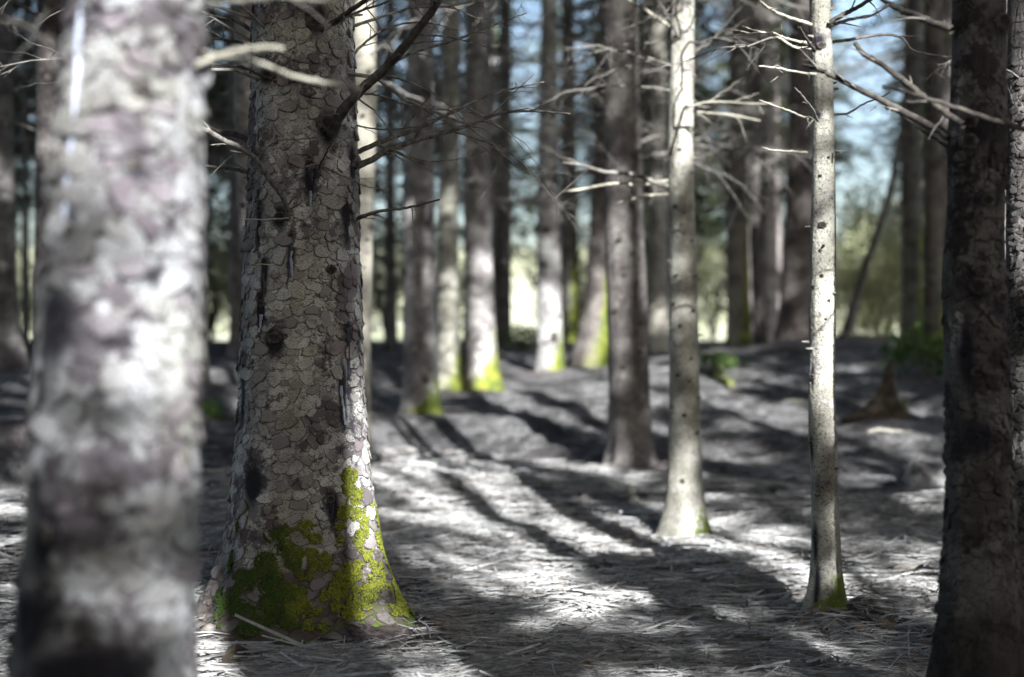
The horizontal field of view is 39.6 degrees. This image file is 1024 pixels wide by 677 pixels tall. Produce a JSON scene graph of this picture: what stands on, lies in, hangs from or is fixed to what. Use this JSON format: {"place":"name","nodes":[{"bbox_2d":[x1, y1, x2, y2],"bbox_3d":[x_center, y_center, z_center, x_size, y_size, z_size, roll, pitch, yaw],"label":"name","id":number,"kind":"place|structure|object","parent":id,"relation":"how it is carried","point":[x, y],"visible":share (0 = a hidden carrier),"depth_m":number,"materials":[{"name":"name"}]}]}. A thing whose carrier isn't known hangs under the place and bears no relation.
{"place":"outdoors","nodes":[
{"label":"outdoors","id":0,"kind":"place"},
{"bbox_2d":[12,0,902,246],"label":"sky","id":1,"kind":"structure","parent":0,"point":[869,8],"materials":[{"name":"blue"}]},
{"bbox_2d":[16,247,901,340],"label":"field","id":2,"kind":"structure","parent":0,"point":[518,312],"depth_m":86.84,"materials":[{"name":"green plant"}]},
{"bbox_2d":[16,244,33,340],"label":"leafy bush","id":3,"kind":"object","parent":2,"relation":"on","point":[31,303],"visible":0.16,"depth_m":42.99,"materials":[{"name":"green plant"}]},
{"bbox_2d":[373,179,401,260],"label":"spruce tree","id":4,"kind":"object","parent":2,"relation":"on","point":[380,220],"depth_m":39.73,"materials":[{"name":"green plant"}]},
{"bbox_2d":[371,195,436,340],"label":"leafy bush","id":5,"kind":"object","parent":2,"relation":"on","point":[399,279],"visible":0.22,"depth_m":40.76,"materials":[{"name":"green plant"}]},
{"bbox_2d":[380,13,463,308],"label":"spruce tree","id":6,"kind":"object","parent":2,"relation":"on","point":[401,199],"visible":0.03,"depth_m":43.96,"materials":[{"name":"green plant"}]},
{"bbox_2d":[435,0,537,294],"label":"spruce tree","id":7,"kind":"object","parent":2,"relation":"on","point":[514,217],"visible":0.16,"depth_m":38.29,"materials":[{"name":"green plant"}]},
{"bbox_2d":[435,3,539,322],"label":"spruce tree","id":8,"kind":"object","parent":2,"relation":"on","point":[522,224],"visible":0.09,"depth_m":42.21,"materials":[{"name":"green plant"}]},
{"bbox_2d":[512,42,588,306],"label":"spruce tree","id":9,"kind":"object","parent":2,"relation":"on","point":[558,49],"visible":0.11,"depth_m":45.18,"materials":[{"name":"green plant"}]},
{"bbox_2d":[511,4,592,267],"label":"spruce tree","id":10,"kind":"object","parent":2,"relation":"on","point":[527,46],"visible":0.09,"depth_m":41.88,"materials":[{"name":"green plant"}]},
{"bbox_2d":[576,27,643,278],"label":"spruce tree","id":11,"kind":"object","parent":2,"relation":"on","point":[585,177],"visible":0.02,"depth_m":41.31,"materials":[{"name":"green plant"}]},
{"bbox_2d":[781,28,882,257],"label":"spruce tree","id":12,"kind":"object","parent":2,"relation":"on","point":[842,141],"visible":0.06,"depth_m":44.10,"materials":[{"name":"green plant"}]},
{"bbox_2d":[783,0,883,240],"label":"spruce tree","id":13,"kind":"object","parent":2,"relation":"on","point":[839,146],"visible":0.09,"depth_m":42.07,"materials":[{"name":"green plant"}]},
{"bbox_2d":[0,334,944,674],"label":"ground","id":14,"kind":"structure","parent":0,"point":[532,414],"depth_m":11.55,"materials":[{"name":"grey soil"}]},
{"bbox_2d":[0,0,35,369],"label":"spruce tree","id":15,"kind":"object","parent":14,"relation":"on","point":[13,353],"visible":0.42,"depth_m":12.42,"materials":[{"name":"grey plant"}]},
{"bbox_2d":[12,0,35,267],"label":"spruce tree","id":16,"kind":"object","parent":14,"relation":"on","point":[21,122],"visible":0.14,"depth_m":27.81,"materials":[{"name":"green plant"}]},
{"bbox_2d":[12,1,35,228],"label":"spruce tree","id":17,"kind":"object","parent":14,"relation":"on","point":[19,44],"visible":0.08,"depth_m":26.15,"materials":[{"name":"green plant"}]},
{"bbox_2d":[13,0,35,356],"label":"spruce tree","id":18,"kind":"object","parent":14,"relation":"on","point":[25,326],"visible":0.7,"depth_m":19.96,"materials":[{"name":"grey plant"}]},
{"bbox_2d":[12,0,36,289],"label":"spruce tree","id":19,"kind":"object","parent":14,"relation":"on","point":[32,90],"visible":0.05,"depth_m":22.02,"materials":[{"name":"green plant"}]},
{"bbox_2d":[13,0,36,228],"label":"spruce tree","id":20,"kind":"object","parent":14,"relation":"on","point":[33,97],"visible":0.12,"depth_m":24.86,"materials":[{"name":"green plant"}]},
{"bbox_2d":[14,52,35,299],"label":"spruce tree","id":21,"kind":"object","parent":14,"relation":"on","point":[18,194],"visible":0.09,"depth_m":34.42,"materials":[{"name":"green plant"}]},
{"bbox_2d":[14,10,35,290],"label":"spruce tree","id":22,"kind":"object","parent":14,"relation":"on","point":[29,154],"visible":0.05,"depth_m":29.62,"materials":[{"name":"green plant"}]},
{"bbox_2d":[13,12,36,281],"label":"spruce tree","id":23,"kind":"object","parent":14,"relation":"on","point":[30,36],"visible":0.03,"depth_m":29.99,"materials":[{"name":"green plant"}]},
{"bbox_2d":[15,62,209,263],"bbox_3d":[-6.965,-5.574,24.499,3.196,12.062,3.539,0,0,0],"label":"spruce tree","id":24,"kind":"object","parent":14,"relation":"on","point":[34,186],"visible":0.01,"depth_m":23.55,"materials":[{"name":"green plant"}]},
{"bbox_2d":[0,0,231,419],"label":"spruce tree","id":25,"kind":"object","parent":14,"relation":"on","point":[51,27],"visible":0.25,"depth_m":9.12,"materials":[{"name":"grey plant"}]},
{"bbox_2d":[0,0,362,676],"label":"spruce tree","id":26,"kind":"object","parent":14,"relation":"on","point":[105,579],"visible":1,"depth_m":2.24,"materials":[{"name":"grey plant"}]},
{"bbox_2d":[199,397,229,420],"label":"undergrowth bush","id":27,"kind":"object","parent":14,"relation":"on","point":[208,408],"visible":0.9,"depth_m":11.47,"materials":[{"name":"green plant"}]},
{"bbox_2d":[205,7,228,251],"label":"spruce tree","id":28,"kind":"object","parent":14,"relation":"on","point":[224,239],"visible":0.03,"depth_m":23.77,"materials":[{"name":"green plant"}]},
{"bbox_2d":[205,8,228,291],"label":"spruce tree","id":29,"kind":"object","parent":14,"relation":"on","point":[217,24],"visible":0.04,"depth_m":20.41,"materials":[{"name":"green plant"}]},
{"bbox_2d":[206,6,228,278],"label":"spruce tree","id":30,"kind":"object","parent":14,"relation":"on","point":[219,73],"visible":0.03,"depth_m":24.94,"materials":[{"name":"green plant"}]},
{"bbox_2d":[206,197,229,341],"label":"leafy bush","id":31,"kind":"object","parent":14,"relation":"on","point":[213,314],"visible":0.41,"depth_m":35.81,"materials":[{"name":"green plant"}]},
{"bbox_2d":[200,5,235,381],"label":"spruce tree","id":32,"kind":"object","parent":14,"relation":"on","point":[205,367],"visible":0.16,"depth_m":13.99,"materials":[{"name":"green plant"}]},
{"bbox_2d":[206,13,229,306],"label":"spruce tree","id":33,"kind":"object","parent":14,"relation":"on","point":[210,191],"visible":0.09,"depth_m":21.71,"materials":[{"name":"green plant"}]},
{"bbox_2d":[207,13,228,207],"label":"spruce tree","id":34,"kind":"object","parent":14,"relation":"on","point":[221,200],"visible":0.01,"depth_m":25.94,"materials":[{"name":"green plant"}]},
{"bbox_2d":[206,3,240,356],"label":"spruce tree","id":35,"kind":"object","parent":14,"relation":"on","point":[235,299],"visible":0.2,"depth_m":18.93,"materials":[{"name":"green plant"}]},
{"bbox_2d":[218,644,251,665],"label":"fallen branch","id":36,"kind":"object","parent":14,"relation":"on","point":[230,653],"visible":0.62,"depth_m":4.33,"materials":[{"name":"brown wood"}]},
{"bbox_2d":[206,12,400,300],"bbox_3d":[-3.276,-5.129,20.078,3.557,11.213,3.436,0,0,0],"label":"spruce tree","id":37,"kind":"object","parent":14,"relation":"on","point":[215,30],"visible":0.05,"depth_m":20.17,"materials":[{"name":"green plant"}]},
{"bbox_2d":[232,2,389,287],"bbox_3d":[-1.285,-7.729,7.859,6.754,17.573,7.126,0,0,0],"label":"spruce tree","id":38,"kind":"object","parent":14,"relation":"on","point":[242,91],"visible":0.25,"depth_m":7.93,"materials":[{"name":"grey plant"}]},
{"bbox_2d":[0,0,681,645],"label":"spruce tree","id":39,"kind":"object","parent":14,"relation":"on","point":[300,554],"visible":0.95,"depth_m":4.72,"materials":[{"name":"grey plant"}]},
{"bbox_2d":[371,239,400,340],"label":"leafy bush","id":40,"kind":"object","parent":14,"relation":"on","point":[374,300],"visible":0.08,"depth_m":36.98,"materials":[{"name":"green plant"}]},
{"bbox_2d":[373,14,402,241],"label":"spruce tree","id":41,"kind":"object","parent":14,"relation":"on","point":[397,225],"visible":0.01,"depth_m":32.98,"materials":[{"name":"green plant"}]},
{"bbox_2d":[372,3,406,288],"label":"spruce tree","id":42,"kind":"object","parent":14,"relation":"on","point":[396,64],"visible":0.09,"depth_m":28.06,"materials":[{"name":"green plant"}]},
{"bbox_2d":[372,5,438,294],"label":"spruce tree","id":43,"kind":"object","parent":14,"relation":"on","point":[401,68],"visible":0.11,"depth_m":23.62,"materials":[{"name":"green plant"}]},
{"bbox_2d":[372,23,441,298],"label":"spruce tree","id":44,"kind":"object","parent":14,"relation":"on","point":[382,104],"visible":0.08,"depth_m":25.20,"materials":[{"name":"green plant"}]},
{"bbox_2d":[225,0,594,414],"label":"spruce tree","id":45,"kind":"object","parent":14,"relation":"on","point":[420,393],"visible":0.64,"depth_m":12.87,"materials":[{"name":"grey plant"}]},
{"bbox_2d":[373,4,496,263],"bbox_3d":[-1.793,-5.558,31.876,3.483,11.769,3.462,0,0,0],"label":"spruce tree","id":46,"kind":"object","parent":14,"relation":"on","point":[438,140],"visible":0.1,"depth_m":31.95,"materials":[{"name":"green plant"}]},
{"bbox_2d":[377,2,493,298],"bbox_3d":[-2.075,-5.848,36.505,3.429,12.351,3.407,0,0,-19],"label":"spruce tree","id":47,"kind":"object","parent":14,"relation":"on","point":[437,173],"visible":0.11,"depth_m":36.62,"materials":[{"name":"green plant"}]},
{"bbox_2d":[353,0,522,464],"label":"spruce tree","id":48,"kind":"object","parent":14,"relation":"on","point":[365,57],"visible":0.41,"depth_m":8.94,"materials":[{"name":"grey plant"}]},
{"bbox_2d":[375,0,509,350],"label":"spruce tree","id":49,"kind":"object","parent":14,"relation":"on","point":[390,337],"visible":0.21,"depth_m":19.94,"materials":[{"name":"grey plant"}]},
{"bbox_2d":[0,484,940,672],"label":"bark crumbs","id":50,"kind":"object","parent":14,"relation":"on","point":[415,626],"visible":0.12,"depth_m":4.91,"materials":[{"name":"wood"}]},
{"bbox_2d":[0,341,944,676],"bbox_3d":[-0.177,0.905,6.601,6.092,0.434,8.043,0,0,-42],"label":"needle litter","id":51,"kind":"object","parent":14,"relation":"on","point":[473,618],"visible":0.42,"depth_m":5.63,"materials":[{"name":"grey plant"}]},
{"bbox_2d":[436,208,527,340],"bbox_3d":[-1.011,-1.571,35.947,2.425,3.491,2.423,0,0,-25],"label":"leafy bush","id":52,"kind":"object","parent":14,"relation":"on","point":[461,284],"visible":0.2,"depth_m":35.71,"materials":[{"name":"green plant"}]},
{"bbox_2d":[376,0,597,391],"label":"spruce tree","id":53,"kind":"object","parent":14,"relation":"on","point":[450,374],"visible":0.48,"depth_m":15.70,"materials":[{"name":"grey plant"}]},
{"bbox_2d":[377,0,601,390],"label":"spruce tree","id":54,"kind":"object","parent":14,"relation":"on","point":[480,364],"visible":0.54,"depth_m":15.87,"materials":[{"name":"grey plant"}]},
{"bbox_2d":[435,0,560,294],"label":"spruce tree","id":55,"kind":"object","parent":14,"relation":"on","point":[495,52],"visible":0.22,"depth_m":32.01,"materials":[{"name":"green plant"}]},
{"bbox_2d":[496,318,536,350],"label":"undergrowth bush","id":56,"kind":"object","parent":14,"relation":"on","point":[522,336],"visible":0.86,"depth_m":21.92,"materials":[{"name":"green plant"}]},
{"bbox_2d":[459,0,590,348],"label":"spruce tree","id":57,"kind":"object","parent":14,"relation":"on","point":[503,283],"visible":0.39,"depth_m":23.90,"materials":[{"name":"grey plant"}]},
{"bbox_2d":[435,0,652,371],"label":"spruce tree","id":58,"kind":"object","parent":14,"relation":"on","point":[549,345],"visible":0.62,"depth_m":17.89,"materials":[{"name":"grey plant"}]},
{"bbox_2d":[512,237,588,328],"bbox_3d":[0.936,-1.358,32.989,2.122,2.997,2.127,0,0,-4],"label":"leafy bush","id":59,"kind":"object","parent":14,"relation":"on","point":[532,276],"visible":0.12,"depth_m":32.96,"materials":[{"name":"green plant"}]},
{"bbox_2d":[491,0,646,341],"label":"spruce tree","id":60,"kind":"object","parent":14,"relation":"on","point":[569,300],"visible":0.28,"depth_m":27.85,"materials":[{"name":"grey plant"}]},
{"bbox_2d":[558,6,646,293],"bbox_3d":[2.191,-5.370,32.455,3.605,11.415,3.521,0,0,0],"label":"spruce tree","id":61,"kind":"object","parent":14,"relation":"on","point":[586,147],"visible":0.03,"depth_m":32.37,"materials":[{"name":"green plant"}]},
{"bbox_2d":[557,0,647,305],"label":"spruce tree","id":62,"kind":"object","parent":14,"relation":"on","point":[585,139],"visible":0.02,"depth_m":34.16,"materials":[{"name":"grey plant"}]},
{"bbox_2d":[493,0,716,366],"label":"spruce tree","id":63,"kind":"object","parent":14,"relation":"on","point":[590,348],"visible":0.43,"depth_m":18.37,"materials":[{"name":"grey plant"}]},
{"bbox_2d":[597,474,635,493],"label":"fallen branch","id":64,"kind":"object","parent":14,"relation":"on","point":[631,488],"visible":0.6,"depth_m":8.71,"materials":[{"name":"grey wood"}]},
{"bbox_2d":[525,0,712,296],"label":"spruce tree","id":65,"kind":"object","parent":14,"relation":"on","point":[591,33],"visible":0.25,"depth_m":24.28,"materials":[{"name":"grey plant"}]},
{"bbox_2d":[382,0,866,469],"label":"spruce tree","id":66,"kind":"object","parent":14,"relation":"on","point":[629,442],"visible":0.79,"depth_m":9.88,"materials":[{"name":"grey plant"}]},
{"bbox_2d":[629,495,651,523],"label":"fallen branch","id":67,"kind":"object","parent":14,"relation":"on","point":[646,518],"visible":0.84,"depth_m":8.16,"materials":[{"name":"grey wood"}]},
{"bbox_2d":[526,0,772,542],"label":"spruce tree","id":68,"kind":"object","parent":14,"relation":"on","point":[684,512],"visible":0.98,"depth_m":7.33,"materials":[{"name":"grey plant"}]},
{"bbox_2d":[587,2,727,288],"bbox_3d":[2.819,-5.595,27.246,3.414,11.824,2.862,0,0,-31],"label":"spruce tree","id":69,"kind":"object","parent":14,"relation":"on","point":[644,109],"visible":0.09,"depth_m":27.30,"materials":[{"name":"grey plant"}]},
{"bbox_2d":[590,0,767,351],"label":"spruce tree","id":70,"kind":"object","parent":14,"relation":"on","point":[658,321],"visible":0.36,"depth_m":21.37,"materials":[{"name":"grey plant"}]},
{"bbox_2d":[572,0,785,306],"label":"spruce tree","id":71,"kind":"object","parent":14,"relation":"on","point":[699,220],"visible":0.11,"depth_m":25.90,"materials":[{"name":"grey plant"}]},
{"bbox_2d":[638,0,729,296],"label":"spruce tree","id":72,"kind":"object","parent":14,"relation":"on","point":[712,220],"visible":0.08,"depth_m":28.69,"materials":[{"name":"grey plant"}]},
{"bbox_2d":[640,1,727,308],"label":"spruce tree","id":73,"kind":"object","parent":14,"relation":"on","point":[697,232],"visible":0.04,"depth_m":33.61,"materials":[{"name":"grey plant"}]},
{"bbox_2d":[696,209,726,340],"bbox_3d":[4.702,-1.543,32.884,2.393,3.372,2.387,0,0,-21],"label":"leafy bush","id":74,"kind":"object","parent":14,"relation":"on","point":[716,307],"visible":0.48,"depth_m":32.80,"materials":[{"name":"green plant"}]},
{"bbox_2d":[710,363,734,387],"bbox_3d":[2.038,0.352,13.841,0.141,0.218,1.524,0,0,4],"label":"fallen log","id":75,"kind":"object","parent":14,"relation":"on","point":[718,373],"visible":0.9,"depth_m":13.89,"materials":[{"name":"green plant"}]},
{"bbox_2d":[699,345,748,371],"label":"undergrowth bush","id":76,"kind":"object","parent":14,"relation":"on","point":[723,360],"visible":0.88,"depth_m":14.46,"materials":[{"name":"green plant"}]},
{"bbox_2d":[696,16,787,257],"bbox_3d":[6.086,-5.215,36.297,3.410,11.050,3.662,0,0,36],"label":"spruce tree","id":77,"kind":"object","parent":14,"relation":"on","point":[783,222],"visible":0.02,"depth_m":36.09,"materials":[{"name":"grey plant"}]},
{"bbox_2d":[700,2,789,238],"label":"spruce tree","id":78,"kind":"object","parent":14,"relation":"on","point":[725,125],"visible":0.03,"depth_m":29.53,"materials":[{"name":"grey plant"}]},
{"bbox_2d":[699,0,790,244],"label":"spruce tree","id":79,"kind":"object","parent":14,"relation":"on","point":[783,193],"visible":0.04,"depth_m":33.52,"materials":[{"name":"grey plant"}]},
{"bbox_2d":[667,0,838,340],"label":"spruce tree","id":80,"kind":"object","parent":14,"relation":"on","point":[750,163],"visible":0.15,"depth_m":26.01,"materials":[{"name":"grey plant"}]},
{"bbox_2d":[638,0,878,346],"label":"spruce tree","id":81,"kind":"object","parent":14,"relation":"on","point":[738,328],"visible":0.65,"depth_m":17.40,"materials":[{"name":"grey plant"}]},
{"bbox_2d":[650,0,876,345],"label":"spruce tree","id":82,"kind":"object","parent":14,"relation":"on","point":[760,331],"visible":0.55,"depth_m":17.95,"materials":[{"name":"grey plant"}]},
{"bbox_2d":[697,0,839,240],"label":"spruce tree","id":83,"kind":"object","parent":14,"relation":"on","point":[724,64],"visible":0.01,"depth_m":34.98,"materials":[{"name":"grey plant"}]},
{"bbox_2d":[695,0,868,312],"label":"spruce tree","id":84,"kind":"object","parent":14,"relation":"on","point":[779,241],"visible":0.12,"depth_m":23.89,"materials":[{"name":"grey plant"}]},
{"bbox_2d":[696,0,883,342],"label":"spruce tree","id":85,"kind":"object","parent":14,"relation":"on","point":[768,240],"visible":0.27,"depth_m":21.95,"materials":[{"name":"grey plant"}]},
{"bbox_2d":[631,0,950,615],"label":"spruce tree","id":86,"kind":"object","parent":14,"relation":"on","point":[826,586],"visible":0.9,"depth_m":5.31,"materials":[{"name":"grey plant"}]},
{"bbox_2d":[694,0,945,342],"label":"spruce tree","id":87,"kind":"object","parent":14,"relation":"on","point":[793,314],"visible":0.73,"depth_m":15.87,"materials":[{"name":"grey plant"}]},
{"bbox_2d":[836,206,901,334],"bbox_3d":[8.930,-1.573,36.041,2.425,3.491,2.423,0,0,35],"label":"leafy bush","id":88,"kind":"object","parent":14,"relation":"on","point":[846,306],"visible":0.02,"depth_m":35.96,"materials":[{"name":"green plant"}]},
{"bbox_2d":[839,101,901,340],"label":"spruce tree","id":89,"kind":"object","parent":14,"relation":"on","point":[845,333],"visible":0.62,"depth_m":18.96,"materials":[{"name":"grey plant"}]},
{"bbox_2d":[836,216,922,338],"bbox_3d":[6.111,-1.004,23.964,1.482,2.134,1.481,0,0,-30],"label":"leafy bush","id":90,"kind":"object","parent":14,"relation":"on","point":[890,280],"visible":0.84,"depth_m":23.84,"materials":[{"name":"green plant"}]},
{"bbox_2d":[836,163,922,334],"bbox_3d":[8.167,-1.934,31.152,2.925,4.121,2.917,0,0,-6],"label":"leafy bush","id":91,"kind":"object","parent":14,"relation":"on","point":[885,248],"visible":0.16,"depth_m":30.81,"materials":[{"name":"green plant"}]},
{"bbox_2d":[836,162,923,334],"bbox_3d":[6.531,-1.686,26.927,2.423,3.491,2.425,0,0,-29],"label":"leafy bush","id":92,"kind":"object","parent":14,"relation":"on","point":[861,230],"visible":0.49,"depth_m":26.91,"materials":[{"name":"green plant"}]},
{"bbox_2d":[840,359,921,424],"bbox_3d":[2.877,0.425,11.176,0.612,0.535,0.628,0,0,0],"label":"tree stump","id":93,"kind":"object","parent":14,"relation":"on","point":[885,403],"visible":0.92,"depth_m":11.05,"materials":[{"name":"brown wood"}]},
{"bbox_2d":[857,0,924,290],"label":"spruce tree","id":94,"kind":"object","parent":14,"relation":"on","point":[892,92],"visible":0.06,"depth_m":30.57,"materials":[{"name":"grey plant"}]},
{"bbox_2d":[833,0,950,349],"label":"spruce tree","id":95,"kind":"object","parent":14,"relation":"on","point":[911,250],"visible":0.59,"depth_m":16.90,"materials":[{"name":"grey plant"}]},
{"bbox_2d":[860,0,924,285],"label":"spruce tree","id":96,"kind":"object","parent":14,"relation":"on","point":[899,117],"visible":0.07,"depth_m":26.83,"materials":[{"name":"grey plant"}]},
{"bbox_2d":[835,0,951,348],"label":"spruce tree","id":97,"kind":"object","parent":14,"relation":"on","point":[934,227],"visible":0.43,"depth_m":16.51,"materials":[{"name":"grey plant"}]},
{"bbox_2d":[862,7,924,271],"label":"spruce tree","id":98,"kind":"object","parent":14,"relation":"on","point":[921,36],"visible":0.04,"depth_m":25.07,"materials":[{"name":"grey plant"}]},
{"bbox_2d":[839,0,951,288],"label":"spruce tree","id":99,"kind":"object","parent":14,"relation":"on","point":[947,84],"visible":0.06,"depth_m":22.80,"materials":[{"name":"grey plant"}]},
{"bbox_2d":[870,25,923,284],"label":"spruce tree","id":100,"kind":"object","parent":14,"relation":"on","point":[873,175],"visible":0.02,"depth_m":29.04,"materials":[{"name":"grey plant"}]},
{"bbox_2d":[796,0,1023,676],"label":"spruce tree","id":101,"kind":"object","parent":14,"relation":"on","point":[978,631],"visible":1,"depth_m":3.68,"materials":[{"name":"grey plant"}]},
{"bbox_2d":[877,319,943,378],"bbox_3d":[4.017,0.122,13.493,1.140,0.621,0.925,0,0,24],"label":"undergrowth bush","id":102,"kind":"object","parent":14,"relation":"on","point":[916,347],"visible":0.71,"depth_m":13.48,"materials":[{"name":"green plant"}]},
{"bbox_2d":[893,459,945,487],"bbox_3d":[2.430,0.841,8.336,0.349,0.269,0.319,0,0,-27],"label":"boulder","id":103,"kind":"object","parent":14,"relation":"on","point":[919,473],"visible":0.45,"depth_m":8.22,"materials":[{"name":"grey stone"}]},
{"bbox_2d":[921,0,1023,596],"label":"spruce tree","id":104,"kind":"object","parent":14,"relation":"on","point":[1015,178],"visible":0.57,"depth_m":4.31,"materials":[{"name":"grey plant"}]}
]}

